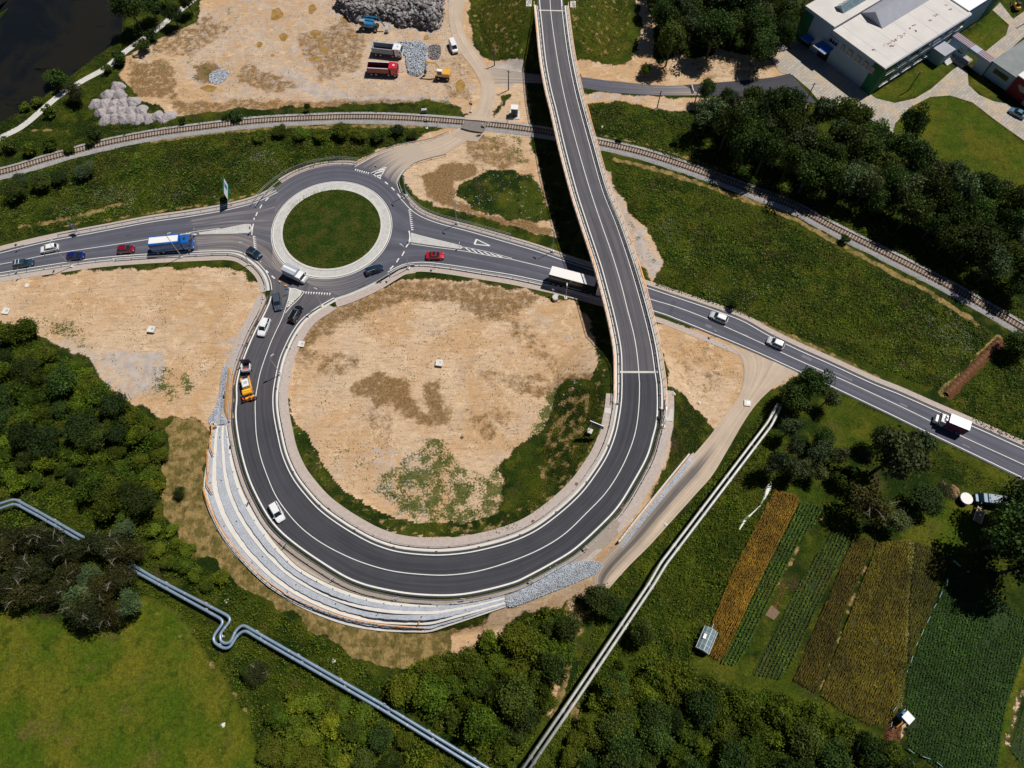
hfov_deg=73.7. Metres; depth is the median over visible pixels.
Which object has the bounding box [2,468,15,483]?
shrub
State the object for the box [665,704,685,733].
broadleaf tree
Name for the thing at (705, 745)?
broadleaf tree
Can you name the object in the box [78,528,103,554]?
birch tree
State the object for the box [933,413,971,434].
box truck
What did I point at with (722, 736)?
broadleaf tree
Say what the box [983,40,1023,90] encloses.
grey roofed building
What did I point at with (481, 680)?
broadleaf tree
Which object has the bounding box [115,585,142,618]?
willow tree
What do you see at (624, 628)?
pipeline
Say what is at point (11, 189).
shrub
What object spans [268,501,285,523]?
car
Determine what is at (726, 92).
broadleaf tree
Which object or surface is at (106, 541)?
birch tree
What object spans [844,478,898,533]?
birch tree
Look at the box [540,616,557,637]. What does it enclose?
broadleaf tree
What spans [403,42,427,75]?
crushed stone base
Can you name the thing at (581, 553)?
guardrail
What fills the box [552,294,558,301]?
concrete well
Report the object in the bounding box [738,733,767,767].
broadleaf tree
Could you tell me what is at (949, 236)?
broadleaf tree
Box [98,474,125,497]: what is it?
broadleaf tree
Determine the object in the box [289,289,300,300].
island
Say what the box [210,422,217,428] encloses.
outlet box
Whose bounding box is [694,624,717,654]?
greenhouse
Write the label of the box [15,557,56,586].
birch tree
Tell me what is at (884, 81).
window
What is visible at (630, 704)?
broadleaf tree
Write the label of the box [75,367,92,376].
shrub
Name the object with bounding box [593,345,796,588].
side track
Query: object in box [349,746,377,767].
shrub
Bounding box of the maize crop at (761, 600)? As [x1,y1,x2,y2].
[721,502,824,665]
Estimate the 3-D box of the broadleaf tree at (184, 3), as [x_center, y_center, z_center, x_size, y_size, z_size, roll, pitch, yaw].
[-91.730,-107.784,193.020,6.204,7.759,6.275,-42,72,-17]
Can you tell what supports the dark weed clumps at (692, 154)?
on the ground at (146, 684)
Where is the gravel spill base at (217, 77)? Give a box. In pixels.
[209,69,228,83]
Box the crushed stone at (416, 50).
[392,40,428,75]
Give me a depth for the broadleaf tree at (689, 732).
115.48 m
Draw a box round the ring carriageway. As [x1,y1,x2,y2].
[254,165,409,295]
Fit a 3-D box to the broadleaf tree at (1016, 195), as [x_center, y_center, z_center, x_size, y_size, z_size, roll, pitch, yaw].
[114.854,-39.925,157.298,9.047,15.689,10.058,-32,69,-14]
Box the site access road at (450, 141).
[420,0,494,157]
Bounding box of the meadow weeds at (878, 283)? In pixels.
[0,103,1023,444]
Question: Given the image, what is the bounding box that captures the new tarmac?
[684,73,815,102]
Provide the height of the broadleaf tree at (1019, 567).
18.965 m
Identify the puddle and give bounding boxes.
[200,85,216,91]
[271,8,282,19]
[279,33,287,40]
[308,4,316,13]
[310,30,320,34]
[311,56,320,61]
[320,46,328,52]
[340,15,349,22]
[456,79,464,92]
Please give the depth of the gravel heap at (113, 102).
180.55 m
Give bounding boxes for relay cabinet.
[421,108,426,113]
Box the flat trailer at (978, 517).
[972,505,985,523]
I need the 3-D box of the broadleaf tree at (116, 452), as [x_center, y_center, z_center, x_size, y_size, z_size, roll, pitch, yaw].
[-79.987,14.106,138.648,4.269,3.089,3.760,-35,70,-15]
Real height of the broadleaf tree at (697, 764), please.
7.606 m
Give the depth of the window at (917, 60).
185.42 m
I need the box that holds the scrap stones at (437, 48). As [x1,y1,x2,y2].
[428,44,440,58]
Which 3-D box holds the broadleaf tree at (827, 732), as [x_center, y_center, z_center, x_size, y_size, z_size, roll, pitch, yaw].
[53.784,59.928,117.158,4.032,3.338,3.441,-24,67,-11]
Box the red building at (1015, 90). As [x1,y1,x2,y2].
[1005,71,1023,105]
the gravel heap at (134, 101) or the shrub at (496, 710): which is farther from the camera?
the gravel heap at (134, 101)
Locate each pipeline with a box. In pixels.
[0,498,489,767]
[521,403,781,767]
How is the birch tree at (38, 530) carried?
on the ground at (146, 684)
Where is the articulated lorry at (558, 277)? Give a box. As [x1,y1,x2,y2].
[548,266,600,297]
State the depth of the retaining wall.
130.96 m
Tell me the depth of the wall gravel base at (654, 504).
133.19 m
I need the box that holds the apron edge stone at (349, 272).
[272,182,390,277]
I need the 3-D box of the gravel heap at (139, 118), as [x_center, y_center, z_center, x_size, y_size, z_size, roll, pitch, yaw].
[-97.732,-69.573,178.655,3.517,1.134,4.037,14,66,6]
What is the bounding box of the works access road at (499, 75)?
[488,67,699,95]
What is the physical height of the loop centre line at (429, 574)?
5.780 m
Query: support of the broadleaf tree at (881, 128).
on the ground at (146, 684)
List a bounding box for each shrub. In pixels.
[0,136,18,151]
[0,180,27,201]
[0,431,9,449]
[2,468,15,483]
[5,472,28,493]
[11,346,25,361]
[12,172,28,185]
[19,101,30,111]
[20,140,36,154]
[26,169,52,190]
[30,96,42,106]
[39,380,49,395]
[40,103,55,118]
[40,136,56,151]
[42,69,55,85]
[42,363,58,374]
[47,395,62,409]
[49,169,67,183]
[50,67,69,88]
[61,143,75,153]
[70,158,95,180]
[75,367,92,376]
[84,124,102,140]
[84,137,95,145]
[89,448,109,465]
[92,408,110,419]
[100,64,112,72]
[111,49,125,64]
[122,474,138,484]
[123,411,137,428]
[132,38,151,52]
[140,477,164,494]
[142,27,158,40]
[144,522,163,536]
[149,542,167,557]
[159,553,175,570]
[164,523,179,537]
[170,536,182,549]
[172,486,184,498]
[173,554,191,574]
[177,542,196,557]
[178,117,185,123]
[186,566,203,584]
[200,573,214,592]
[213,566,231,585]
[221,113,230,120]
[228,107,243,122]
[239,664,251,680]
[245,658,272,687]
[250,128,267,142]
[255,735,283,767]
[261,702,289,732]
[271,123,287,135]
[276,734,302,767]
[282,691,310,715]
[284,713,308,740]
[291,125,308,139]
[295,742,323,767]
[299,725,324,747]
[308,695,326,717]
[311,127,327,142]
[317,707,341,740]
[325,744,340,767]
[331,121,351,136]
[332,696,351,716]
[334,752,355,767]
[336,716,363,743]
[349,126,367,142]
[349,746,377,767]
[352,701,373,726]
[357,729,371,748]
[365,720,394,755]
[370,128,387,141]
[377,750,401,767]
[389,124,404,134]
[395,731,413,751]
[405,662,421,679]
[407,129,417,138]
[422,752,444,767]
[444,705,462,729]
[445,761,459,767]
[456,695,472,713]
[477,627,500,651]
[484,703,501,717]
[505,646,521,664]
[535,606,563,624]
[585,689,608,718]
[616,134,624,141]
[616,656,628,668]
[627,616,658,646]
[640,64,650,74]
[671,136,680,144]
[729,299,737,308]
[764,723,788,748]
[841,234,850,242]
[843,752,861,767]
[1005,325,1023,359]
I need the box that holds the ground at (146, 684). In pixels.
[0,0,1023,767]
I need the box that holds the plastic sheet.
[739,481,771,529]
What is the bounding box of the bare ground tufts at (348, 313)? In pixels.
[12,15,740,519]
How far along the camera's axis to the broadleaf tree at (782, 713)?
115.60 m
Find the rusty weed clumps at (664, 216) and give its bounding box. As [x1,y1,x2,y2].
[0,104,1023,382]
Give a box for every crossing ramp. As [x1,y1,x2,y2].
[453,130,482,141]
[467,115,490,122]
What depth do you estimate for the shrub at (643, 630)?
120.94 m
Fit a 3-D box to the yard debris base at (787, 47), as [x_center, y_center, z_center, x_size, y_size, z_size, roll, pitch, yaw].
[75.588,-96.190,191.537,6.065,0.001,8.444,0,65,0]
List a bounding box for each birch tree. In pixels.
[0,522,9,543]
[0,535,17,572]
[0,569,14,605]
[2,522,38,554]
[2,574,45,611]
[5,554,40,580]
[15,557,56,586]
[24,520,51,547]
[31,523,68,568]
[35,577,68,606]
[49,536,89,563]
[51,559,83,591]
[59,590,103,631]
[61,80,83,103]
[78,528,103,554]
[82,571,115,605]
[90,530,126,559]
[94,599,127,631]
[100,558,139,596]
[103,535,149,566]
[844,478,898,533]
[932,478,955,501]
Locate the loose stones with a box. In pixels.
[20,13,729,501]
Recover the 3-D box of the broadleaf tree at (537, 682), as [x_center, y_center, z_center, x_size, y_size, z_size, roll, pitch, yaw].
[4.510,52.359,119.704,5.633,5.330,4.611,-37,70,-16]
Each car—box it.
[12,258,33,268]
[40,243,58,253]
[65,251,84,260]
[116,244,134,253]
[246,246,262,259]
[257,317,270,336]
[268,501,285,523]
[272,292,282,310]
[288,305,303,323]
[364,264,383,275]
[426,251,443,259]
[709,311,728,324]
[766,337,785,349]
[1008,107,1023,119]
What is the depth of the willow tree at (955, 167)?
158.61 m
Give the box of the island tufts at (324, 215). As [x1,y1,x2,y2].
[283,189,377,264]
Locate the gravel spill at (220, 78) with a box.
[209,68,228,83]
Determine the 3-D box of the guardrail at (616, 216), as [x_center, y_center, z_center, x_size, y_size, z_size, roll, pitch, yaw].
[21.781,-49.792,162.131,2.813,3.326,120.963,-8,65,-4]
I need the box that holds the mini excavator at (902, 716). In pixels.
[891,709,914,728]
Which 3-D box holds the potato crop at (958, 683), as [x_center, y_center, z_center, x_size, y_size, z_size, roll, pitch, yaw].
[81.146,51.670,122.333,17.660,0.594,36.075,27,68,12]
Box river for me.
[0,0,122,123]
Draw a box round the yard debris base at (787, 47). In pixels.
[776,42,792,51]
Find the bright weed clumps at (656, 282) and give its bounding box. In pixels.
[0,104,1018,767]
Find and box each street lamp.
[50,238,72,267]
[166,232,183,257]
[237,242,250,265]
[270,354,282,375]
[313,287,323,307]
[400,243,410,269]
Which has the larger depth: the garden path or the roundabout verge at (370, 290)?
the garden path
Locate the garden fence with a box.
[905,578,948,672]
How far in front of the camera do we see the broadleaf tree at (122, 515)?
131.74 m
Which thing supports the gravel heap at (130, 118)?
on the ground at (146, 684)
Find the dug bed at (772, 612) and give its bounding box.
[765,605,779,619]
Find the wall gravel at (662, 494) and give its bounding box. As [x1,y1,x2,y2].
[622,454,693,545]
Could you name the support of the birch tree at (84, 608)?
on the ground at (146, 684)
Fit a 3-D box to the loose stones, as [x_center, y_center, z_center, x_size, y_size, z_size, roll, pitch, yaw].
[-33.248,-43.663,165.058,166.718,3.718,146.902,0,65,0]
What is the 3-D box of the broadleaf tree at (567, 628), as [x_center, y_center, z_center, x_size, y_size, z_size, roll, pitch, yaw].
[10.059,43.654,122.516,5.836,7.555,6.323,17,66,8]
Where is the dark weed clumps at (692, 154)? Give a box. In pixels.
[0,102,1023,433]
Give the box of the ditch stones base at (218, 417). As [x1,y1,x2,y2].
[209,365,227,424]
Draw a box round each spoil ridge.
[883,723,894,740]
[943,338,1002,395]
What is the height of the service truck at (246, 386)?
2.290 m
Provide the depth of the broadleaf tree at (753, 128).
164.43 m
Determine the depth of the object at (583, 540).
135.47 m
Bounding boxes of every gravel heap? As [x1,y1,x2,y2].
[88,99,99,108]
[94,108,105,117]
[98,114,109,125]
[99,98,111,108]
[100,90,114,99]
[106,106,116,114]
[108,99,118,107]
[109,114,118,124]
[111,81,125,90]
[112,89,126,98]
[116,97,127,106]
[116,106,125,113]
[117,113,126,124]
[125,106,135,113]
[125,112,135,123]
[126,97,140,106]
[134,105,148,114]
[135,113,144,124]
[143,113,152,124]
[151,110,163,121]
[160,111,176,123]
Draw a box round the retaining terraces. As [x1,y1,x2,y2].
[204,425,505,632]
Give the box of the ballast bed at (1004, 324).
[0,112,1023,333]
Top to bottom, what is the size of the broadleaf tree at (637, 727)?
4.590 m
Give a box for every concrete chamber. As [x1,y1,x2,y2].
[1,308,10,314]
[146,326,156,333]
[297,341,304,347]
[435,359,442,366]
[744,400,750,405]
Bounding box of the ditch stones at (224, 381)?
[208,365,227,424]
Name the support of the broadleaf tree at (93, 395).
on the ground at (146, 684)
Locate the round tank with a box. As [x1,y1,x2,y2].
[957,493,972,505]
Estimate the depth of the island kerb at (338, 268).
163.02 m
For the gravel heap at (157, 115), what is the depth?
178.55 m
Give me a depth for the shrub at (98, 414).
141.49 m
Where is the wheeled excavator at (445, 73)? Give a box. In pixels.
[424,62,450,80]
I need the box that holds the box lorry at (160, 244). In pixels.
[147,234,194,253]
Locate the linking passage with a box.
[948,32,995,74]
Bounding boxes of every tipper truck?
[366,61,399,76]
[371,42,403,58]
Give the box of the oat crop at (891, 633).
[821,539,910,725]
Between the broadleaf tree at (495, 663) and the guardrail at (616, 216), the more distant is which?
the guardrail at (616, 216)
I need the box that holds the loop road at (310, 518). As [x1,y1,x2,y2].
[234,0,659,597]
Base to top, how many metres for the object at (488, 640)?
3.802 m
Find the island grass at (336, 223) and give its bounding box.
[283,190,380,268]
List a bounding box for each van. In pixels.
[281,262,307,283]
[448,37,458,53]
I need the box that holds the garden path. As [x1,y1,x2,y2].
[986,3,1023,57]
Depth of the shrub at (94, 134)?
173.81 m
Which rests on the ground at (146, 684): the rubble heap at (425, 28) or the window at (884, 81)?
the rubble heap at (425, 28)
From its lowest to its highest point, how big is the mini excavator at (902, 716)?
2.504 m
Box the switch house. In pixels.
[509,104,519,118]
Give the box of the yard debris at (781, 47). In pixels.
[775,38,793,50]
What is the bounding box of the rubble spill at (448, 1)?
[327,0,450,37]
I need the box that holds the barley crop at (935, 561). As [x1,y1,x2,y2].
[908,542,948,662]
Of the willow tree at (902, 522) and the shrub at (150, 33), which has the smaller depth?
the willow tree at (902, 522)
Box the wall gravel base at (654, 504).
[621,453,693,547]
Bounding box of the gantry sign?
[587,420,603,434]
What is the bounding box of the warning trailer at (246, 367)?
[239,359,251,375]
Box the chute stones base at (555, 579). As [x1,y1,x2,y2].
[505,561,600,606]
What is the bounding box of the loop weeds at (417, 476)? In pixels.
[37,320,555,537]
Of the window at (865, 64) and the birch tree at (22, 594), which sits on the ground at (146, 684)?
the birch tree at (22, 594)
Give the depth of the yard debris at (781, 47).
189.89 m
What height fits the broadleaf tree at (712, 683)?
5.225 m
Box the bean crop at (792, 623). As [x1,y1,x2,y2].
[754,526,850,679]
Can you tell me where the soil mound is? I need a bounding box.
[223,367,233,418]
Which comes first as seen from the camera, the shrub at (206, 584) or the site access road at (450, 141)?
the shrub at (206, 584)
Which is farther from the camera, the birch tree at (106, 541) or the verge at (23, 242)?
the verge at (23, 242)
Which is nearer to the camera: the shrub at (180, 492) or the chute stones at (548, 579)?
the chute stones at (548, 579)
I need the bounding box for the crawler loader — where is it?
[1011,0,1021,10]
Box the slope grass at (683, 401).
[300,388,705,524]
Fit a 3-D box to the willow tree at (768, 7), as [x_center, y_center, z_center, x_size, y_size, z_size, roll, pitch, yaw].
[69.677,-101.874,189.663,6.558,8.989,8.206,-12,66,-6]
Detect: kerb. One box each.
[24,190,275,244]
[199,224,251,234]
[231,295,661,600]
[280,188,382,270]
[354,134,448,166]
[396,155,442,192]
[402,196,592,267]
[410,233,462,248]
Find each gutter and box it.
[0,252,269,290]
[275,299,618,551]
[334,264,412,299]
[377,264,601,300]
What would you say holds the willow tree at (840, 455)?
on the ground at (146, 684)
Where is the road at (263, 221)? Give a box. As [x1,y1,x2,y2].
[0,191,275,286]
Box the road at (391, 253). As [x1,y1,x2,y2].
[369,192,1023,479]
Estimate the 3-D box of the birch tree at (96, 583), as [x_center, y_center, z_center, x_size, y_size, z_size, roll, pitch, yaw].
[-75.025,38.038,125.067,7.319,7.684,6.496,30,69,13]
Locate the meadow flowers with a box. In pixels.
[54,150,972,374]
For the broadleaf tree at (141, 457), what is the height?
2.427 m
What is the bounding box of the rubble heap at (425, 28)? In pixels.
[338,0,442,30]
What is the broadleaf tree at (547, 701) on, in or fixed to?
on the ground at (146, 684)
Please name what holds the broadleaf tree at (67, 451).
on the ground at (146, 684)
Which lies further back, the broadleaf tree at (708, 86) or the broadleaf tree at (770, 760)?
the broadleaf tree at (708, 86)
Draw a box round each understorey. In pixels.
[0,321,163,517]
[261,693,451,767]
[382,608,567,766]
[559,672,915,767]
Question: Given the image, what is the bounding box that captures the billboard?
[223,176,231,203]
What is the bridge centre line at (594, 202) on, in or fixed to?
on the loop road at (310, 518)
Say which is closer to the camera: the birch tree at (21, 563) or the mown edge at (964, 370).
the birch tree at (21, 563)
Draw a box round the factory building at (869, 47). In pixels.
[794,0,997,94]
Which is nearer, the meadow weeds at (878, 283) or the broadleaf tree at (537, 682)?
the broadleaf tree at (537, 682)
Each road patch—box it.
[668,301,675,315]
[801,354,811,360]
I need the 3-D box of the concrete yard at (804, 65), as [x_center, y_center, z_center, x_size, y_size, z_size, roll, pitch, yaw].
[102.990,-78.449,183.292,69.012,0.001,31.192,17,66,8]
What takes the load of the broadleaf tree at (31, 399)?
on the ground at (146, 684)
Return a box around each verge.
[0,187,273,250]
[0,255,265,291]
[222,295,673,611]
[277,519,624,614]
[278,160,356,182]
[278,305,615,548]
[335,267,415,306]
[407,196,1023,445]
[415,267,738,354]
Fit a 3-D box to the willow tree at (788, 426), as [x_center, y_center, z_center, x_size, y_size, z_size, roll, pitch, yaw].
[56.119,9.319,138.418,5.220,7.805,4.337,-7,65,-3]
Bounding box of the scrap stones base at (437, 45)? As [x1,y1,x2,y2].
[428,44,440,58]
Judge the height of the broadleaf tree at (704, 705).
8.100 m
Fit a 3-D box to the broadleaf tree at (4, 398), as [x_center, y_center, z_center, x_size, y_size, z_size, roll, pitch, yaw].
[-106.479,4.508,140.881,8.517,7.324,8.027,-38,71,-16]
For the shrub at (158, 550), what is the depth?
130.57 m
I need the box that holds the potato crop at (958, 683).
[907,564,1023,767]
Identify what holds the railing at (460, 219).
on the verge at (847, 366)
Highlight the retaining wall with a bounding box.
[617,454,691,543]
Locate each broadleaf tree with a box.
[0,322,14,343]
[0,348,11,362]
[0,360,15,381]
[0,383,10,395]
[0,387,12,408]
[0,403,14,433]
[0,446,15,457]
[3,404,33,437]
[3,418,37,451]
[5,373,36,401]
[6,353,40,380]
[8,316,38,340]
[14,348,37,361]
[14,450,34,468]
[15,386,46,410]
[23,425,62,461]
[24,366,51,390]
[25,338,45,352]
[25,469,45,487]
[29,449,56,472]
[30,402,49,421]
[32,346,56,364]
[35,418,50,431]
[41,360,78,399]
[47,399,69,418]
[53,420,65,431]
[53,461,68,476]
[54,446,73,461]
[57,410,102,444]
[63,467,80,482]
[66,361,83,374]
[66,394,83,412]
[68,402,97,418]
[68,443,89,464]
[70,372,102,398]
[73,468,105,505]
[74,422,111,451]
[81,382,115,405]
[89,485,123,521]
[95,389,130,417]
[98,410,126,440]
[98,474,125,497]
[105,423,129,443]
[106,0,145,30]
[106,444,126,460]
[111,461,128,478]
[113,479,138,500]
[115,503,141,523]
[119,483,159,517]
[124,424,150,447]
[130,451,148,468]
[138,0,164,21]
[138,464,157,480]
[140,417,155,428]
[149,445,169,462]
[150,432,165,446]
[159,3,183,26]
[177,0,195,14]
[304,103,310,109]
[386,668,419,709]
[407,670,449,716]
[413,652,449,683]
[438,646,458,676]
[441,674,464,698]
[450,642,480,682]
[459,700,499,748]
[463,666,492,699]
[483,675,509,712]
[486,650,507,673]
[487,713,510,745]
[492,739,512,760]
[494,670,537,722]
[500,617,536,657]
[500,666,517,683]
[501,720,532,744]
[506,700,544,732]
[513,653,535,677]
[521,629,555,668]
[523,619,543,634]
[527,667,551,693]
[536,690,559,713]
[539,650,570,687]
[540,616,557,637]
[549,636,581,670]
[554,610,583,642]
[560,744,579,767]
[566,728,587,750]
[573,751,601,767]
[574,712,598,735]
[577,582,619,615]
[585,727,610,750]
[592,676,632,712]
[593,706,639,742]
[597,749,639,767]
[600,670,631,709]
[604,592,627,619]
[604,727,647,766]
[622,705,647,738]
[623,695,639,713]
[629,672,660,706]
[633,696,674,731]
[635,714,676,758]
[638,744,661,767]
[639,655,678,701]
[645,0,658,15]
[648,0,681,41]
[653,19,687,66]
[655,687,682,708]
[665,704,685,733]
[665,743,687,767]
[671,657,702,697]
[673,15,689,36]
[677,705,706,749]
[678,756,709,767]
[681,685,722,732]
[691,0,712,19]
[693,737,711,756]
[695,6,739,59]
[696,77,717,102]
[697,671,724,704]
[698,756,717,767]
[708,719,742,745]
[709,5,727,15]
[709,102,749,150]
[709,688,735,732]
[714,732,751,767]
[717,86,737,103]
[718,681,732,703]
[725,5,752,45]
[725,131,763,169]
[728,684,764,728]
[730,0,764,35]
[736,112,766,136]
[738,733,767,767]
[739,83,765,102]
[741,98,767,129]
[741,714,771,742]
[742,4,777,48]
[745,127,788,175]
[747,38,777,71]
[752,20,781,58]
[754,90,786,121]
[755,687,774,716]
[758,747,789,767]
[759,0,774,3]
[761,690,800,738]
[762,87,784,100]
[765,13,777,24]
[771,0,802,19]
[772,107,807,137]
[774,19,800,55]
[774,142,808,180]
[775,85,787,91]
[776,9,798,41]
[777,751,810,767]
[778,84,812,115]
[778,380,814,412]
[786,716,826,762]
[789,365,836,397]
[790,148,836,194]
[794,693,833,736]
[795,111,819,138]
[795,753,818,767]
[807,129,836,153]
[810,141,849,165]
[811,424,836,445]
[815,726,834,739]
[816,732,854,767]
[817,159,848,197]
[821,120,872,162]
[826,94,861,124]
[828,712,865,757]
[829,466,855,488]
[851,103,876,126]
[852,726,888,767]
[854,133,889,165]
[857,123,875,138]
[857,761,875,767]
[859,117,898,141]
[863,188,895,215]
[869,424,896,453]
[873,150,910,171]
[876,135,895,160]
[879,164,909,192]
[880,737,906,765]
[888,130,920,161]
[888,185,940,229]
[890,760,918,767]
[899,102,935,136]
[900,138,940,173]
[906,481,948,519]
[917,171,964,221]
[917,209,950,238]
[930,222,964,251]
[935,194,972,227]
[947,205,990,233]
[952,222,1004,262]
[958,192,996,219]
[964,200,999,224]
[974,168,1007,198]
[979,218,1012,242]
[979,493,1023,563]
[985,238,1022,264]
[986,198,1002,223]
[990,476,1023,517]
[994,203,1023,240]
[996,183,1023,222]
[997,546,1023,585]
[1004,269,1023,299]
[1009,246,1023,283]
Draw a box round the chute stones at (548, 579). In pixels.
[505,561,601,606]
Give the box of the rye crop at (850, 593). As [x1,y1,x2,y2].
[794,538,873,691]
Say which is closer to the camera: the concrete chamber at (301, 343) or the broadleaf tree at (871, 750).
the broadleaf tree at (871, 750)
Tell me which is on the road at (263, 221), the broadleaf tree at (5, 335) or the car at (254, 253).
the car at (254, 253)
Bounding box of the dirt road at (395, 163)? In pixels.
[357,142,428,184]
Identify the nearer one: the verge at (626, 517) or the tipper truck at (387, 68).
the verge at (626, 517)
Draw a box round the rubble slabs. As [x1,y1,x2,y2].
[335,0,445,31]
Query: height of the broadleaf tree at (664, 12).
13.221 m
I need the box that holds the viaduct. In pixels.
[526,0,672,422]
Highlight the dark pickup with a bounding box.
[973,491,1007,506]
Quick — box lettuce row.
[779,581,792,600]
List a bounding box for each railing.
[251,157,358,201]
[406,191,510,234]
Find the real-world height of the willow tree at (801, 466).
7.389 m
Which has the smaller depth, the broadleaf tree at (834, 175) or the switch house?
the broadleaf tree at (834, 175)
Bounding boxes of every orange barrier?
[202,487,423,627]
[206,450,213,492]
[209,422,213,452]
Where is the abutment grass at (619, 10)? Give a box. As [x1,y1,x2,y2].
[470,0,630,58]
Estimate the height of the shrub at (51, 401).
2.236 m
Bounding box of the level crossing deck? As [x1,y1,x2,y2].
[461,120,486,132]
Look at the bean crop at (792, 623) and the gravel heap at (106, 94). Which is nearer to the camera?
the bean crop at (792, 623)
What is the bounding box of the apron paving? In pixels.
[274,183,389,276]
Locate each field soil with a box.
[1010,710,1023,765]
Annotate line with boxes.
[0,250,271,289]
[2,192,276,252]
[3,233,192,263]
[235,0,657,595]
[255,310,639,575]
[271,181,391,278]
[272,0,622,555]
[388,262,1020,476]
[400,198,1022,448]
[414,244,508,258]
[512,259,1023,464]
[550,3,639,383]
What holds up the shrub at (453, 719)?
on the ground at (146, 684)
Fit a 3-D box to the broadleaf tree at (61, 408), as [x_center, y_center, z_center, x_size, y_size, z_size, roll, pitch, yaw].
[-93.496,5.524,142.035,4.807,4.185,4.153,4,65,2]
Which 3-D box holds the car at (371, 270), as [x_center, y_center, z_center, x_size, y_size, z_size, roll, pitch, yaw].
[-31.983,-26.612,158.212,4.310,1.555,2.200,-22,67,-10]
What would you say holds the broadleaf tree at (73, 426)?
on the ground at (146, 684)
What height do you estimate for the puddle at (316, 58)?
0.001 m
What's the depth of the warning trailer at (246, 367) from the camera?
146.62 m
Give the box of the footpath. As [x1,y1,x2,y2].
[0,2,193,136]
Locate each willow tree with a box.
[58,582,91,617]
[74,561,102,589]
[110,517,135,539]
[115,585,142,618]
[672,0,693,17]
[681,5,703,45]
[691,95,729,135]
[703,0,741,11]
[725,92,748,108]
[760,0,776,17]
[760,117,781,135]
[761,450,796,475]
[770,136,791,166]
[777,416,804,436]
[785,124,820,152]
[785,434,806,455]
[785,455,813,481]
[798,0,813,24]
[804,439,834,468]
[806,463,830,481]
[808,96,842,124]
[818,387,841,408]
[825,115,849,132]
[828,446,851,465]
[836,161,870,199]
[845,155,868,172]
[852,170,887,205]
[859,421,937,485]
[865,162,885,189]
[878,506,915,533]
[891,170,929,215]
[910,428,939,454]
[920,157,950,180]
[943,158,968,179]
[950,166,985,201]
[974,242,1014,282]
[993,177,1014,200]
[1003,227,1023,249]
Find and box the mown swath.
[896,540,914,719]
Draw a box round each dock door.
[802,40,811,48]
[816,50,830,61]
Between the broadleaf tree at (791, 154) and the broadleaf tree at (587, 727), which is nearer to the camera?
the broadleaf tree at (587, 727)
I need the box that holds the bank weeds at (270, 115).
[0,21,1006,493]
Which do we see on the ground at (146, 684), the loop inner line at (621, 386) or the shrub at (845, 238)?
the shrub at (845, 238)
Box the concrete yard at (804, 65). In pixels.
[770,40,1023,139]
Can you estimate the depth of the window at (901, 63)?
179.71 m
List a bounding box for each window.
[828,36,838,46]
[846,49,852,57]
[854,55,860,63]
[861,61,868,68]
[868,66,874,73]
[878,77,888,86]
[885,65,895,75]
[890,69,900,79]
[896,58,907,67]
[901,62,911,71]
[908,50,919,60]
[912,55,922,64]
[920,43,930,52]
[931,35,942,45]
[942,29,952,38]
[954,22,963,31]
[993,68,1008,80]
[1016,84,1023,93]
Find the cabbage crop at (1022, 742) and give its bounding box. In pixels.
[1011,714,1023,763]
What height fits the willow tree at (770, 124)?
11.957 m
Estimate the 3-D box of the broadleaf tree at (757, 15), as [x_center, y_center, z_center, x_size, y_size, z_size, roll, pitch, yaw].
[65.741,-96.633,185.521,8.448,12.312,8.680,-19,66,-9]
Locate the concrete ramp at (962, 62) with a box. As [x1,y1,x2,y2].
[952,55,972,67]
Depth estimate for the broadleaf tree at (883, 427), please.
135.94 m
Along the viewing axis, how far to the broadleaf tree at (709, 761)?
114.21 m
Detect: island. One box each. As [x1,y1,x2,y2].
[199,224,250,233]
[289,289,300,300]
[411,233,461,248]
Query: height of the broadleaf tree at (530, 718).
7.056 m
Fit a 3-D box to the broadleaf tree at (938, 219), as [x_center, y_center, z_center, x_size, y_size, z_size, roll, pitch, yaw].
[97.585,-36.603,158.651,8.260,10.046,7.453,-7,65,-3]
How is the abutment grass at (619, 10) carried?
on the ground at (146, 684)
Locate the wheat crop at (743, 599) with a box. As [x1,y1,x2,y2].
[709,490,799,660]
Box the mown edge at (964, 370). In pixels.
[941,336,999,395]
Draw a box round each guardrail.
[0,258,112,274]
[57,188,275,236]
[115,253,264,421]
[227,424,430,603]
[255,161,356,205]
[279,333,409,544]
[353,131,448,164]
[376,264,600,298]
[398,154,445,192]
[405,197,591,264]
[409,397,614,546]
[431,398,665,603]
[537,4,619,403]
[564,6,660,408]
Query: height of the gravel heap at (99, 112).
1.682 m
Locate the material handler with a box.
[359,15,389,32]
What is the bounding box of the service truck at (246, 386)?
[240,376,254,400]
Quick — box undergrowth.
[0,412,779,767]
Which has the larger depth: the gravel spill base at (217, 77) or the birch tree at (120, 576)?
the gravel spill base at (217, 77)
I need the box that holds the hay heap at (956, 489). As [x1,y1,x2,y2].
[950,484,959,493]

